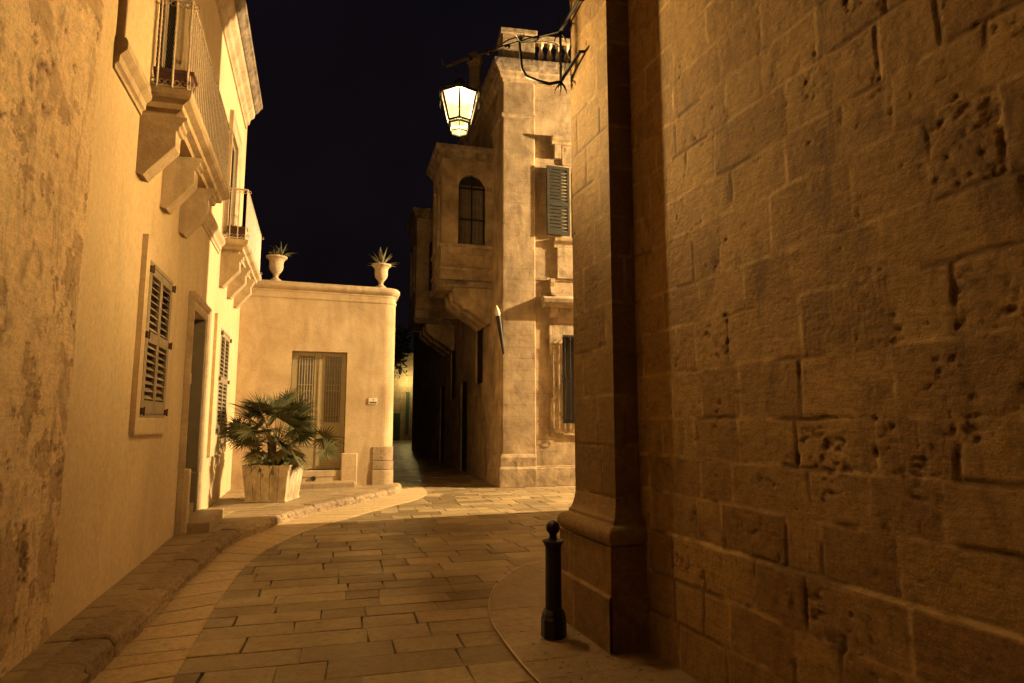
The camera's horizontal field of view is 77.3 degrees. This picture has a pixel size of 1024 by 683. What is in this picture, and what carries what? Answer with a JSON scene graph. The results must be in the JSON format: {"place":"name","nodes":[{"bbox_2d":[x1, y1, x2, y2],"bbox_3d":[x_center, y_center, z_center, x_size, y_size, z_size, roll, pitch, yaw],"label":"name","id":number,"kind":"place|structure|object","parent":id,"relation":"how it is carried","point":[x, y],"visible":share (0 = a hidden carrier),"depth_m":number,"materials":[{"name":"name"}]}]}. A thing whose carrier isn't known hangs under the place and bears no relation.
{"place":"outdoors","nodes":[
{"label":"outdoors","id":0,"kind":"place"},
{"bbox_2d":[0,485,388,682],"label":"pavement","id":1,"kind":"structure","parent":0,"point":[233,505],"depth_m":6.75,"materials":[{"name":"stone"}]},
{"bbox_2d":[242,462,304,501],"bbox_3d":[-4.466,2.623,11.979,0.858,0.666,0.858,0,-7,1],"label":"palm planter","id":2,"kind":"object","parent":1,"relation":"on","point":[282,484],"visible":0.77,"depth_m":11.59,"materials":[{"name":"stone"}]},
{"bbox_2d":[219,385,344,477],"bbox_3d":[-4.355,1.697,12.079,2.397,1.809,2.065,2,-8,-19],"label":"fan palm","id":3,"kind":"object","parent":2,"relation":"in","point":[288,410],"visible":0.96,"depth_m":11.92,"materials":[{"name":"green plant"}]},
{"bbox_2d":[198,515,456,682],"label":"ground","id":4,"kind":"structure","parent":0,"point":[321,614],"depth_m":5.39,"materials":[{"name":"brown stone"}]},
{"bbox_2d":[0,0,104,677],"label":"worn house","id":5,"kind":"structure","parent":4,"relation":"on","point":[49,56],"depth_m":3.95,"materials":[{"name":"paint"}]},
{"bbox_2d":[49,0,263,635],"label":"cream house","id":6,"kind":"structure","parent":4,"relation":"on","point":[170,276],"depth_m":6.48,"materials":[{"name":"paint"}]},
{"bbox_2d":[128,234,177,434],"bbox_3d":[-3.784,0.002,6.826,0.108,1.950,1.450,2,-7,-17],"label":"window","id":7,"kind":"structure","parent":6,"relation":"in","point":[156,264],"depth_m":6.64,"materials":[{"name":"beige paint"}]},
{"bbox_2d":[152,0,193,82],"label":"balcony door","id":8,"kind":"structure","parent":6,"relation":"in","point":[169,12],"depth_m":7.29,"materials":[{"name":"brown paint"}]},
{"bbox_2d":[153,66,197,93],"bbox_3d":[-3.315,-2.545,6.270,0.399,0.307,0.231,2,-8,-19],"label":"flower trough","id":9,"kind":"object","parent":6,"relation":"on","point":[166,73],"visible":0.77,"depth_m":6.19,"materials":[{"name":"ceramic"}]},
{"bbox_2d":[174,291,211,534],"bbox_3d":[-4.710,0.986,9.061,0.530,3.190,1.502,2,-8,-19],"label":"doorway","id":10,"kind":"structure","parent":6,"relation":"in","point":[198,337],"depth_m":9.55,"materials":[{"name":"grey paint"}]},
{"bbox_2d":[206,313,231,456],"bbox_3d":[-5.285,0.829,11.634,0.108,2.400,2.030,2,-7,-17],"label":"window","id":11,"kind":"structure","parent":6,"relation":"in","point":[222,329],"depth_m":11.22,"materials":[{"name":"beige paint"}]},
{"bbox_2d":[223,110,242,237],"bbox_3d":[-5.352,-3.008,12.214,0.140,2.280,1.480,2,-7,-17],"label":"balcony door","id":12,"kind":"structure","parent":6,"relation":"in","point":[233,124],"depth_m":12.48,"materials":[{"name":"grey paint"}]},
{"bbox_2d":[227,225,247,238],"bbox_3d":[-4.910,-1.955,11.457,0.330,0.302,0.238,2,-8,-19],"label":"flower trough","id":13,"kind":"object","parent":6,"relation":"on","point":[233,230],"visible":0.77,"depth_m":11.37,"materials":[{"name":"ceramic"}]},
{"bbox_2d":[230,279,399,488],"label":"house","id":14,"kind":"structure","parent":4,"relation":"on","point":[331,347],"depth_m":14.79,"materials":[{"name":"paint"}]},
{"bbox_2d":[266,244,292,280],"bbox_3d":[-5.333,-1.824,14.866,0.728,0.927,0.654,2,-8,-19],"label":"stone urn","id":15,"kind":"object","parent":14,"relation":"on","point":[276,262],"visible":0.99,"depth_m":14.71,"materials":[{"name":"beige stone"}]},
{"bbox_2d":[288,351,346,469],"bbox_3d":[-4.485,1.595,14.777,1.220,2.700,0.156,2,-8,-19],"label":"door","id":16,"kind":"structure","parent":14,"relation":"in","point":[323,374],"depth_m":14.78,"materials":[{"name":"brown wood"}]},
{"bbox_2d":[368,248,395,287],"bbox_3d":[-3.141,-1.802,15.621,0.762,1.072,0.971,2,-8,-19],"label":"stone urn","id":17,"kind":"object","parent":14,"relation":"on","point":[381,267],"visible":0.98,"depth_m":15.48,"materials":[{"name":"beige stone"}]},
{"bbox_2d":[393,353,412,440],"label":"garden wall","id":18,"kind":"structure","parent":4,"relation":"on","point":[403,383],"depth_m":54.80,"materials":[{"name":"stone"}]},
{"bbox_2d":[393,413,399,439],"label":"green gate","id":19,"kind":"structure","parent":18,"relation":"attached to","point":[396,426],"depth_m":54.15,"materials":[{"name":"paint"}]},
{"bbox_2d":[404,391,410,435],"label":"tall green door","id":20,"kind":"structure","parent":18,"relation":"attached to","point":[407,416],"depth_m":54.59,"materials":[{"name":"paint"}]},
{"bbox_2d":[405,392,409,434],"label":"door leaf","id":21,"kind":"structure","parent":20,"relation":"in","point":[407,393],"depth_m":54.58,"materials":[{"name":"green paint"}]},
{"bbox_2d":[405,27,574,487],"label":"old palazzo","id":22,"kind":"structure","parent":4,"relation":"on","point":[489,229],"depth_m":17.08,"materials":[{"name":"stone"}]},
{"bbox_2d":[495,305,504,353],"bbox_3d":[-0.297,-0.291,16.021,0.134,1.221,0.336,-5,-9,36],"label":"wall torch","id":23,"kind":"object","parent":22,"relation":"attached to","point":[498,318],"depth_m":15.96,"materials":[{"name":"black metal"}]},
{"bbox_2d":[557,0,1023,682],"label":"stone building","id":24,"kind":"structure","parent":4,"relation":"on","point":[799,320],"depth_m":3.28,"materials":[{"name":"beige stone"}]},
{"bbox_2d":[441,0,584,93],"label":"lantern bracket","id":25,"kind":"object","parent":24,"relation":"attached to","point":[520,39],"visible":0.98,"depth_m":5.90,"materials":[{"name":"black metal"}]},
{"bbox_2d":[439,66,479,136],"bbox_3d":[-0.534,-2.486,6.518,0.455,0.758,0.459,2,-8,-19],"label":"street lantern","id":26,"kind":"object","parent":25,"relation":"hanging from","point":[459,93],"visible":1,"depth_m":6.46,"materials":[{"name":"white glass"}]},
{"bbox_2d":[151,477,574,682],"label":"road","id":27,"kind":"structure","parent":0,"point":[449,553],"depth_m":5.90,"materials":[{"name":"stone"}]},
{"bbox_2d":[16,483,401,682],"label":"kerb","id":28,"kind":"structure","parent":27,"relation":"on","point":[94,648],"depth_m":5.26,"materials":[{"name":"stone"}]},
{"bbox_2d":[91,487,426,682],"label":"gutter","id":29,"kind":"object","parent":27,"relation":"on","point":[159,647],"visible":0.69,"depth_m":5.63,"materials":[{"name":"stone"}]},
{"bbox_2d":[242,0,569,352],"label":"sky","id":30,"kind":"structure","parent":0,"point":[340,146],"materials":[{"name":"black"}]},
{"bbox_2d":[392,440,474,478],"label":"alley paving","id":31,"kind":"structure","parent":0,"point":[408,462],"depth_m":22.95,"materials":[{"name":"stone"}]},
{"bbox_2d":[490,561,700,682],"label":"corner apron","id":32,"kind":"object","parent":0,"point":[517,602],"visible":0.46,"depth_m":4.44,"materials":[{"name":"stone"}]},
{"bbox_2d":[488,560,544,682],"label":"curb","id":33,"kind":"structure","parent":32,"relation":"on","point":[529,671],"depth_m":4.85,"materials":[{"name":"stone"}]},
{"bbox_2d":[541,520,566,640],"bbox_3d":[0.311,1.774,4.807,0.177,0.842,0.177,2,-8,-19],"label":"bollard","id":34,"kind":"object","parent":32,"relation":"on","point":[553,623],"visible":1,"depth_m":4.75,"materials":[{"name":"black metal"}]},
{"bbox_2d":[520,629,651,681],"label":"leaf litter","id":35,"kind":"object","parent":32,"relation":"on","point":[587,662],"visible":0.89,"depth_m":4.25,"materials":[{"name":"plant"}]},
{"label":"alley wall","id":36,"kind":"object","parent":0,"visible":0},
{"bbox_2d":[394,321,411,377],"bbox_3d":[-5.754,0.574,30.353,1.862,3.376,4.088,2,-8,-19],"label":"climbing vine","id":37,"kind":"object","parent":36,"relation":"hanging from","point":[400,340],"visible":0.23,"depth_m":30.07,"materials":[{"name":"green plant"}]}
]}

